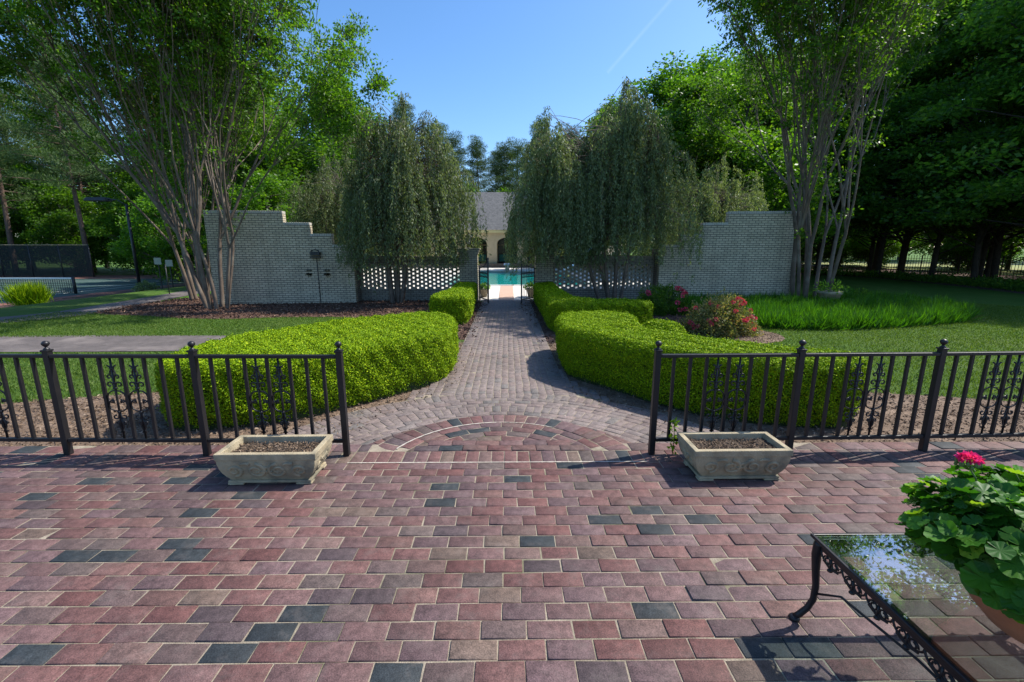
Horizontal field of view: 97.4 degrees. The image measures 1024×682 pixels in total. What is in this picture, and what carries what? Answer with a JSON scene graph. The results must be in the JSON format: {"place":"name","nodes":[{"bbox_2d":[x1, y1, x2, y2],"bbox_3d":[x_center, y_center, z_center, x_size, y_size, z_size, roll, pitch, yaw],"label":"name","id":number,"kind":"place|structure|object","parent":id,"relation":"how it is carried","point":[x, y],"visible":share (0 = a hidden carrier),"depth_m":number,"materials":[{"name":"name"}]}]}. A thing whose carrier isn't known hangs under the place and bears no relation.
{"place":"outdoors","nodes":[
{"label":"outdoors","id":0,"kind":"place"},
{"bbox_2d":[0,279,184,302],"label":"tennis court","id":1,"kind":"object","parent":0,"point":[106,284],"visible":0.25,"depth_m":36.48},
{"bbox_2d":[0,277,77,293],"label":"tennis net","id":2,"kind":"object","parent":1,"relation":"on","point":[73,284],"visible":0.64,"depth_m":29.01,"materials":[{"name":"fabric"}]},
{"bbox_2d":[0,275,184,305],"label":"court apron","id":3,"kind":"object","parent":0,"point":[118,277],"depth_m":43.68,"materials":[{"name":"grey concrete"}]},
{"bbox_2d":[0,244,94,276],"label":"court fence","id":4,"kind":"object","parent":3,"relation":"on","point":[45,261],"visible":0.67,"depth_m":45.32,"materials":[{"name":"black metal"}]},
{"bbox_2d":[0,284,194,307],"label":"mulch bed by court","id":5,"kind":"object","parent":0,"point":[95,295],"visible":0.09,"depth_m":27.65,"materials":[{"name":"brown wood"}]},
{"bbox_2d":[0,280,56,305],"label":"grass clump","id":6,"kind":"object","parent":5,"relation":"on","point":[22,294],"visible":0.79,"depth_m":18.40,"materials":[{"name":"green plant"}]},
{"bbox_2d":[83,197,140,282],"bbox_3d":[-23.968,-5.699,27.159,2.331,5.680,0.589,0,12,-1],"label":"court light","id":7,"kind":"object","parent":5,"relation":"on","point":[98,199],"visible":0.91,"depth_m":26.86,"materials":[{"name":"metal"}]},
{"bbox_2d":[0,288,210,322],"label":"garden path","id":8,"kind":"structure","parent":0,"point":[103,307],"depth_m":15.31,"materials":[{"name":"grey concrete"}]},
{"bbox_2d":[0,335,225,351],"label":"driveway","id":9,"kind":"structure","parent":0,"point":[75,343],"depth_m":9.51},
{"bbox_2d":[0,341,476,445],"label":"mulch bed","id":10,"kind":"object","parent":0,"point":[163,427],"visible":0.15,"depth_m":5.11,"materials":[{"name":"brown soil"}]},
{"bbox_2d":[152,310,459,430],"bbox_3d":[-2.443,0.200,6.640,2.440,0.861,4.617,10,15,40],"label":"clipped hedge","id":11,"kind":"object","parent":10,"relation":"on","point":[388,355],"visible":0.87,"depth_m":5.65,"materials":[{"name":"green plant"}]},
{"bbox_2d":[279,300,719,444],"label":"brick path","id":12,"kind":"structure","parent":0,"point":[577,395],"depth_m":6.17,"materials":[{"name":"brick"}]},
{"bbox_2d":[364,267,650,298],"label":"pool deck","id":13,"kind":"structure","parent":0,"point":[494,292],"depth_m":21.23,"materials":[{"name":"concrete"}]},
{"bbox_2d":[0,0,1020,247],"label":"sky","id":14,"kind":"structure","parent":0,"point":[486,69],"materials":[{"name":"blue"}]},
{"bbox_2d":[0,415,1023,681],"bbox_3d":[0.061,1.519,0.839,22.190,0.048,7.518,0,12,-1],"label":"terrace","id":15,"kind":"structure","parent":0,"point":[82,611],"depth_m":2.37,"materials":[{"name":"red brick"}]},
{"bbox_2d":[0,341,350,455],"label":"railing","id":16,"kind":"object","parent":15,"relation":"on","point":[65,439],"visible":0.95,"depth_m":3.55,"materials":[{"name":"metal"}]},
{"bbox_2d":[213,434,332,484],"bbox_3d":[-1.717,0.869,3.297,0.700,0.245,0.352,0,12,-1],"label":"planter","id":17,"kind":"object","parent":15,"relation":"on","point":[244,459],"visible":1,"depth_m":3.17,"materials":[{"name":"concrete"}]},
{"bbox_2d":[677,431,793,480],"bbox_3d":[1.633,0.858,3.351,0.700,0.245,0.352,0,12,-1],"label":"planter","id":18,"kind":"object","parent":15,"relation":"on","point":[712,456],"visible":1,"depth_m":3.23,"materials":[{"name":"concrete"}]},
{"bbox_2d":[648,339,1023,454],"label":"railing","id":19,"kind":"object","parent":15,"relation":"on","point":[942,353],"visible":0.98,"depth_m":3.60,"materials":[{"name":"metal"}]},
{"bbox_2d":[788,533,977,681],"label":"patio table","id":20,"kind":"object","parent":15,"relation":"on","point":[825,543],"visible":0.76,"depth_m":1.76,"materials":[{"name":"metal"}]},
{"bbox_2d":[969,593,1023,643],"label":"flower pot","id":21,"kind":"object","parent":20,"relation":"on","point":[1012,628],"visible":0.18,"depth_m":1.41,"materials":[{"name":"ceramic"}]},
{"bbox_2d":[894,450,1023,624],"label":"geranium","id":22,"kind":"object","parent":21,"relation":"in","point":[972,529],"visible":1,"depth_m":1.42,"materials":[{"name":"green plant"}]},
{"bbox_2d":[0,249,1023,403],"bbox_3d":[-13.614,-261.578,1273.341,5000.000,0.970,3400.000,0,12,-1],"label":"lawn","id":23,"kind":"structure","parent":0,"point":[979,296],"depth_m":11.37,"materials":[{"name":"green plant"}]},
{"bbox_2d":[0,207,38,245],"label":"broadleaf tree","id":24,"kind":"object","parent":23,"relation":"on","point":[3,241],"visible":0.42,"depth_m":49.53,"materials":[{"name":"green plant"}]},
{"bbox_2d":[0,145,48,245],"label":"broadleaf tree","id":25,"kind":"object","parent":23,"relation":"on","point":[16,225],"visible":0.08,"depth_m":53.73,"materials":[{"name":"green plant"}]},
{"bbox_2d":[0,47,60,245],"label":"pine tree","id":26,"kind":"object","parent":23,"relation":"on","point":[5,132],"visible":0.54,"depth_m":46.89,"materials":[{"name":"green plant"}]},
{"bbox_2d":[0,18,116,275],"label":"pine tree","id":27,"kind":"object","parent":23,"relation":"on","point":[65,151],"visible":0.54,"depth_m":42.89,"materials":[{"name":"green plant"}]},
{"bbox_2d":[3,42,114,212],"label":"pine tree","id":28,"kind":"object","parent":23,"relation":"on","point":[36,141],"visible":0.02,"depth_m":53.81,"materials":[{"name":"green plant"}]},
{"bbox_2d":[14,186,113,271],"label":"broadleaf tree","id":29,"kind":"object","parent":23,"relation":"on","point":[66,218],"visible":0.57,"depth_m":48.42,"materials":[{"name":"green plant"}]},
{"bbox_2d":[0,129,128,245],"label":"broadleaf tree","id":30,"kind":"object","parent":23,"relation":"on","point":[26,168],"visible":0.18,"depth_m":52.15,"materials":[{"name":"green plant"}]},
{"bbox_2d":[7,42,128,272],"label":"pine tree","id":31,"kind":"object","parent":23,"relation":"on","point":[79,187],"visible":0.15,"depth_m":52.32,"materials":[{"name":"green plant"}]},
{"bbox_2d":[77,189,159,274],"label":"broadleaf tree","id":32,"kind":"object","parent":23,"relation":"on","point":[109,220],"visible":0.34,"depth_m":47.10,"materials":[{"name":"green plant"}]},
{"bbox_2d":[100,69,151,196],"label":"pine tree","id":33,"kind":"object","parent":23,"relation":"on","point":[124,140],"visible":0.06,"depth_m":56.13,"materials":[{"name":"green plant"}]},
{"bbox_2d":[104,157,158,266],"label":"broadleaf tree","id":34,"kind":"object","parent":23,"relation":"on","point":[129,187],"visible":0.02,"depth_m":52.07,"materials":[{"name":"green plant"}]},
{"bbox_2d":[0,0,317,299],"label":"crape myrtle","id":35,"kind":"object","parent":23,"relation":"on","point":[104,72],"visible":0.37,"depth_m":14.75,"materials":[{"name":"green plant"}]},
{"bbox_2d":[107,189,210,281],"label":"broadleaf tree","id":36,"kind":"object","parent":23,"relation":"on","point":[158,250],"visible":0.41,"depth_m":37.18,"materials":[{"name":"green plant"}]},
{"bbox_2d":[0,311,354,402],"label":"grass","id":37,"kind":"structure","parent":23,"relation":"on","point":[238,329],"depth_m":10.96,"materials":[{"name":"green plant"}]},
{"bbox_2d":[0,0,397,309],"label":"crape myrtle","id":38,"kind":"object","parent":23,"relation":"on","point":[169,42],"visible":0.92,"depth_m":13.25,"materials":[{"name":"green plant"}]},
{"bbox_2d":[121,41,324,238],"bbox_3d":[-17.823,-11.677,29.016,11.650,15.477,10.802,-9,15,-36],"label":"broadleaf tree","id":39,"kind":"object","parent":23,"relation":"on","point":[280,86],"visible":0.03,"depth_m":28.12,"materials":[{"name":"green plant"}]},
{"bbox_2d":[156,84,324,260],"bbox_3d":[-14.991,-8.862,25.644,8.622,11.167,8.041,9,15,37],"label":"broadleaf tree","id":40,"kind":"object","parent":23,"relation":"on","point":[250,160],"visible":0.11,"depth_m":24.56,"materials":[{"name":"green plant"}]},
{"bbox_2d":[201,168,315,243],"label":"broadleaf tree","id":41,"kind":"object","parent":23,"relation":"on","point":[273,193],"visible":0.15,"depth_m":22.21,"materials":[{"name":"green plant"}]},
{"bbox_2d":[203,210,361,303],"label":"garden wall","id":42,"kind":"structure","parent":23,"relation":"on","point":[273,261],"depth_m":15.85,"materials":[{"name":"white brick"}]},
{"bbox_2d":[100,298,480,339],"bbox_3d":[-6.401,-1.170,15.332,14.174,0.002,7.252,4,12,18],"label":"mulch bed by wall","id":43,"kind":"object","parent":23,"relation":"on","point":[323,312],"visible":0.32,"depth_m":14.39,"materials":[{"name":"brown wood"}]},
{"bbox_2d":[94,296,486,338],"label":"bark chips","id":44,"kind":"object","parent":43,"relation":"on","point":[226,313],"visible":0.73,"depth_m":14.44,"materials":[{"name":"brown wood"}]},
{"bbox_2d":[360,256,459,300],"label":"lattice wall","id":45,"kind":"structure","parent":43,"relation":"on","point":[412,293],"depth_m":16.91,"materials":[{"name":"grey brick"}]},
{"bbox_2d":[427,281,477,324],"bbox_3d":[-1.638,-1.335,14.088,1.224,0.844,5.403,0,12,-1],"label":"clipped hedge","id":46,"kind":"object","parent":43,"relation":"on","point":[457,300],"visible":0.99,"depth_m":11.64,"materials":[{"name":"green plant"}]},
{"bbox_2d":[258,84,390,218],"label":"broadleaf tree","id":47,"kind":"object","parent":23,"relation":"on","point":[333,153],"visible":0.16,"depth_m":27.76,"materials":[{"name":"green plant"}]},
{"bbox_2d":[265,63,391,190],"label":"broadleaf tree","id":48,"kind":"object","parent":23,"relation":"on","point":[328,140],"visible":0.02,"depth_m":34.36,"materials":[{"name":"green plant"}]},
{"bbox_2d":[275,154,410,264],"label":"weeping tree","id":49,"kind":"object","parent":23,"relation":"on","point":[325,220],"visible":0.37,"depth_m":19.27,"materials":[{"name":"green plant"}]},
{"bbox_2d":[333,91,491,302],"bbox_3d":[-3.450,-4.730,15.788,5.475,7.136,4.833,0,12,-1],"label":"weeping tree","id":50,"kind":"object","parent":23,"relation":"on","point":[393,204],"visible":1,"depth_m":14.69,"materials":[{"name":"green plant"}]},
{"bbox_2d":[442,130,474,185],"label":"pine tree","id":51,"kind":"object","parent":23,"relation":"on","point":[456,140],"visible":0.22,"depth_m":54.06,"materials":[{"name":"green plant"}]},
{"bbox_2d":[457,248,480,300],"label":"gate pier","id":52,"kind":"structure","parent":23,"relation":"on","point":[469,272],"depth_m":16.44,"materials":[{"name":"brick"}]},
{"bbox_2d":[479,258,488,303],"bbox_3d":[-1.010,-2.187,16.060,0.068,1.590,1.017,-5,13,-22],"label":"gate leaf","id":53,"kind":"object","parent":52,"relation":"attached to","point":[482,273],"visible":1,"depth_m":16.07,"materials":[{"name":"metal"}]},
{"bbox_2d":[464,135,496,191],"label":"pine tree","id":54,"kind":"object","parent":23,"relation":"on","point":[476,153],"visible":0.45,"depth_m":61.53,"materials":[{"name":"green plant"}]},
{"bbox_2d":[486,137,520,191],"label":"pine tree","id":55,"kind":"object","parent":23,"relation":"on","point":[505,159],"visible":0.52,"depth_m":56.10,"materials":[{"name":"green plant"}]},
{"bbox_2d":[392,192,622,267],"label":"pool house","id":56,"kind":"structure","parent":23,"relation":"on","point":[493,203],"depth_m":41.06,"materials":[{"name":"paint"}]},
{"bbox_2d":[497,138,528,190],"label":"pine tree","id":57,"kind":"object","parent":23,"relation":"on","point":[518,149],"visible":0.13,"depth_m":61.64,"materials":[{"name":"green plant"}]},
{"bbox_2d":[533,248,554,282],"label":"gate pier","id":58,"kind":"structure","parent":23,"relation":"on","point":[543,274],"depth_m":16.48,"materials":[{"name":"brick"}]},
{"bbox_2d":[502,76,704,298],"bbox_3d":[3.280,-5.126,15.889,7.256,7.684,4.398,0,12,-1],"label":"weeping tree","id":59,"kind":"object","parent":23,"relation":"on","point":[583,205],"visible":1,"depth_m":14.89,"materials":[{"name":"green plant"}]},
{"bbox_2d":[627,50,735,230],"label":"broadleaf tree","id":60,"kind":"object","parent":23,"relation":"on","point":[661,86],"visible":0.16,"depth_m":34.51,"materials":[{"name":"green plant"}]},
{"bbox_2d":[619,152,768,255],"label":"weeping tree","id":61,"kind":"object","parent":23,"relation":"on","point":[715,204],"visible":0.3,"depth_m":19.18,"materials":[{"name":"green plant"}]},
{"bbox_2d":[622,75,766,271],"bbox_3d":[10.924,-9.655,27.776,9.161,11.865,8.544,2,12,10],"label":"broadleaf tree","id":62,"kind":"object","parent":23,"relation":"on","point":[685,132],"visible":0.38,"depth_m":25.58,"materials":[{"name":"green plant"}]},
{"bbox_2d":[652,211,800,298],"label":"garden wall","id":63,"kind":"structure","parent":23,"relation":"on","point":[745,253],"depth_m":16.02,"materials":[{"name":"white brick"}]},
{"bbox_2d":[673,53,844,210],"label":"broadleaf tree","id":64,"kind":"object","parent":23,"relation":"on","point":[752,110],"visible":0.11,"depth_m":27.66,"materials":[{"name":"green plant"}]},
{"bbox_2d":[695,128,853,259],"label":"broadleaf tree","id":65,"kind":"object","parent":23,"relation":"on","point":[771,186],"visible":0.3,"depth_m":23.26,"materials":[{"name":"green plant"}]},
{"bbox_2d":[689,0,975,298],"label":"crape myrtle","id":66,"kind":"object","parent":23,"relation":"on","point":[870,20],"visible":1,"depth_m":14.08,"materials":[{"name":"green plant"}]},
{"bbox_2d":[443,272,584,284],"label":"pool water","id":67,"kind":"structure","parent":0,"point":[497,278],"depth_m":26.69,"materials":[{"name":"teal liquid"}]},
{"bbox_2d":[530,301,688,342],"bbox_3d":[5.279,-1.220,15.563,13.952,0.002,7.370,-6,13,-26],"label":"mulch bed by gate","id":68,"kind":"object","parent":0,"point":[547,333],"visible":0.06,"depth_m":12.41,"materials":[{"name":"brown wood"}]},
{"bbox_2d":[532,281,653,332],"bbox_3d":[2.039,-1.211,13.552,2.657,0.823,6.829,0,12,-1],"label":"clipped hedge","id":69,"kind":"object","parent":68,"relation":"on","point":[552,301],"visible":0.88,"depth_m":10.57,"materials":[{"name":"green plant"}]},
{"bbox_2d":[553,256,653,298],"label":"lattice wall","id":70,"kind":"structure","parent":68,"relation":"on","point":[630,292],"depth_m":16.98,"materials":[{"name":"grey brick"}]},
{"bbox_2d":[519,299,688,341],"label":"bark chips","id":71,"kind":"object","parent":68,"relation":"on","point":[677,317],"visible":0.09,"depth_m":12.72,"materials":[{"name":"brown wood"}]},
{"bbox_2d":[637,282,694,316],"bbox_3d":[4.637,-1.299,13.689,1.888,1.082,1.494,0,12,-1],"label":"rose bush","id":72,"kind":"object","parent":68,"relation":"on","point":[659,297],"visible":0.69,"depth_m":13.41,"materials":[{"name":"green plant"}]},
{"bbox_2d":[674,286,985,329],"bbox_3d":[9.974,-1.201,14.204,9.854,0.664,6.313,-4,12,-20],"label":"liriope","id":73,"kind":"object","parent":68,"relation":"on","point":[854,311],"visible":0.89,"depth_m":12.12,"materials":[{"name":"green plant"}]},
{"bbox_2d":[812,279,849,300],"bbox_3d":[10.499,-1.587,14.858,0.994,1.024,1.076,0,12,-1],"label":"potted plant","id":74,"kind":"object","parent":68,"relation":"on","point":[821,292],"visible":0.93,"depth_m":14.69,"materials":[{"name":"green plant"}]},
{"bbox_2d":[537,330,1023,442],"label":"mulch bed","id":75,"kind":"object","parent":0,"point":[886,427],"visible":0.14,"depth_m":5.29,"materials":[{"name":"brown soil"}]},
{"bbox_2d":[639,318,687,333],"bbox_3d":[2.656,-0.026,8.001,0.925,0.751,1.054,0,12,-1],"label":"clipped shrub","id":76,"kind":"object","parent":75,"relation":"on","point":[664,324],"visible":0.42,"depth_m":7.76,"materials":[{"name":"green plant"}]},
{"bbox_2d":[554,309,872,427],"bbox_3d":[2.088,0.194,6.652,2.105,0.869,4.883,-6,13,-27],"label":"clipped hedge","id":77,"kind":"object","parent":75,"relation":"on","point":[612,350],"visible":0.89,"depth_m":5.53,"materials":[{"name":"green plant"}]},
{"bbox_2d":[676,286,763,339],"bbox_3d":[4.750,-0.661,10.311,2.063,1.179,1.435,0,12,-1],"label":"rose bush","id":78,"kind":"object","parent":75,"relation":"on","point":[722,317],"visible":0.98,"depth_m":10.05,"materials":[{"name":"green plant"}]},
{"bbox_2d":[630,264,1023,293],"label":"woodland floor","id":79,"kind":"structure","parent":0,"point":[986,288],"depth_m":31.38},
{"bbox_2d":[645,41,735,158],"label":"broadleaf tree","id":80,"kind":"object","parent":79,"relation":"on","point":[701,62],"visible":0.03,"depth_m":38.66,"materials":[{"name":"green plant"}]},
{"bbox_2d":[717,53,846,190],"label":"broadleaf tree","id":81,"kind":"object","parent":79,"relation":"on","point":[753,115],"visible":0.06,"depth_m":31.71,"materials":[{"name":"green plant"}]},
{"bbox_2d":[814,210,870,267],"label":"broadleaf tree","id":82,"kind":"object","parent":79,"relation":"on","point":[848,245],"visible":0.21,"depth_m":43.77,"materials":[{"name":"green plant"}]},
{"bbox_2d":[778,23,920,271],"bbox_3d":[22.950,-13.684,32.611,10.939,17.794,10.855,-3,12,-12],"label":"broadleaf tree","id":83,"kind":"object","parent":79,"relation":"on","point":[820,243],"visible":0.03,"depth_m":30.73,"materials":[{"name":"green plant"}]},
{"bbox_2d":[795,62,934,267],"bbox_3d":[25.264,-13.883,34.102,11.439,17.602,12.296,3,12,16],"label":"broadleaf tree","id":84,"kind":"object","parent":79,"relation":"on","point":[834,205],"visible":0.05,"depth_m":30.80,"materials":[{"name":"green plant"}]},
{"bbox_2d":[847,228,924,268],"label":"broadleaf tree","id":85,"kind":"object","parent":79,"relation":"on","point":[895,248],"visible":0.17,"depth_m":42.62,"materials":[{"name":"green plant"}]},
{"bbox_2d":[822,36,976,271],"bbox_3d":[27.444,-12.901,32.698,10.549,16.232,11.339,-10,16,-41],"label":"broadleaf tree","id":86,"kind":"object","parent":79,"relation":"on","point":[871,253],"visible":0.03,"depth_m":31.72,"materials":[{"name":"green plant"}]},
{"bbox_2d":[796,267,1023,291],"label":"undergrowth","id":87,"kind":"object","parent":79,"relation":"on","point":[1017,284],"visible":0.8,"depth_m":26.07,"materials":[{"name":"green plant"}]},
{"bbox_2d":[808,0,1015,275],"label":"broadleaf tree","id":88,"kind":"object","parent":79,"relation":"on","point":[867,157],"visible":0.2,"depth_m":27.45,"materials":[{"name":"green plant"}]},
{"bbox_2d":[801,254,1023,276],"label":"picket fence","id":89,"kind":"object","parent":79,"relation":"on","point":[946,271],"visible":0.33,"depth_m":35.36,"materials":[{"name":"metal"}]},
{"bbox_2d":[825,0,1017,272],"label":"broadleaf tree","id":90,"kind":"object","parent":79,"relation":"on","point":[902,256],"visible":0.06,"depth_m":30.46,"materials":[{"name":"green plant"}]},
{"bbox_2d":[834,0,1023,275],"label":"broadleaf tree","id":91,"kind":"object","parent":79,"relation":"on","point":[937,242],"visible":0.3,"depth_m":25.59,"materials":[{"name":"green plant"}]},
{"bbox_2d":[849,0,1023,281],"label":"broadleaf tree","id":92,"kind":"object","parent":79,"relation":"on","point":[915,177],"visible":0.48,"depth_m":23.43,"materials":[{"name":"green plant"}]},
{"bbox_2d":[862,20,1023,276],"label":"broadleaf tree","id":93,"kind":"object","parent":79,"relation":"on","point":[985,245],"visible":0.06,"depth_m":27.56,"materials":[{"name":"green plant"}]},
{"bbox_2d":[872,0,1023,227],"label":"broadleaf tree","id":94,"kind":"object","parent":79,"relation":"on","point":[1017,181],"visible":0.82,"depth_m":19.62,"materials":[{"name":"green plant"}]},
{"bbox_2d":[881,0,1023,278],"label":"broadleaf tree","id":95,"kind":"object","parent":79,"relation":"on","point":[999,241],"visible":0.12,"depth_m":24.54,"materials":[{"name":"green plant"}]},
{"bbox_2d":[891,26,1023,232],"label":"broadleaf tree","id":96,"kind":"object","parent":79,"relation":"on","point":[1005,77],"visible":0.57,"depth_m":21.88,"materials":[{"name":"green plant"}]},
{"bbox_2d":[893,52,1023,277],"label":"broadleaf tree","id":97,"kind":"object","parent":79,"relation":"on","point":[987,269],"visible":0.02,"depth_m":29.25,"materials":[{"name":"green plant"}]},
{"bbox_2d":[920,233,1008,270],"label":"broadleaf tree","id":98,"kind":"object","parent":79,"relation":"on","point":[948,246],"visible":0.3,"depth_m":37.72,"materials":[{"name":"green plant"}]},
{"bbox_2d":[919,232,1015,270],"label":"broadleaf tree","id":99,"kind":"object","parent":79,"relation":"on","point":[1005,253],"visible":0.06,"depth_m":37.44,"materials":[{"name":"green plant"}]},
{"bbox_2d":[921,42,1023,239],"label":"broadleaf tree","id":100,"kind":"object","parent":79,"relation":"on","point":[1011,212],"visible":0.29,"depth_m":23.08,"materials":[{"name":"green plant"}]},
{"bbox_2d":[977,110,1023,221],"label":"broadleaf tree","id":101,"kind":"object","parent":79,"relation":"on","point":[1010,204],"visible":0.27,"depth_m":21.98,"materials":[{"name":"green plant"}]},
{"bbox_2d":[999,232,1023,269],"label":"broadleaf tree","id":102,"kind":"object","parent":79,"relation":"on","point":[1014,251],"visible":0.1,"depth_m":39.71,"materials":[{"name":"green plant"}]},
{"bbox_2d":[757,302,1023,400],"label":"grass","id":103,"kind":"structure","parent":0,"point":[1013,311],"depth_m":9.63,"materials":[{"name":"green plant"}]},
{"bbox_2d":[812,261,1023,275],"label":"field","id":104,"kind":"structure","parent":0,"point":[945,269],"depth_m":47.15,"materials":[{"name":"green plant"}]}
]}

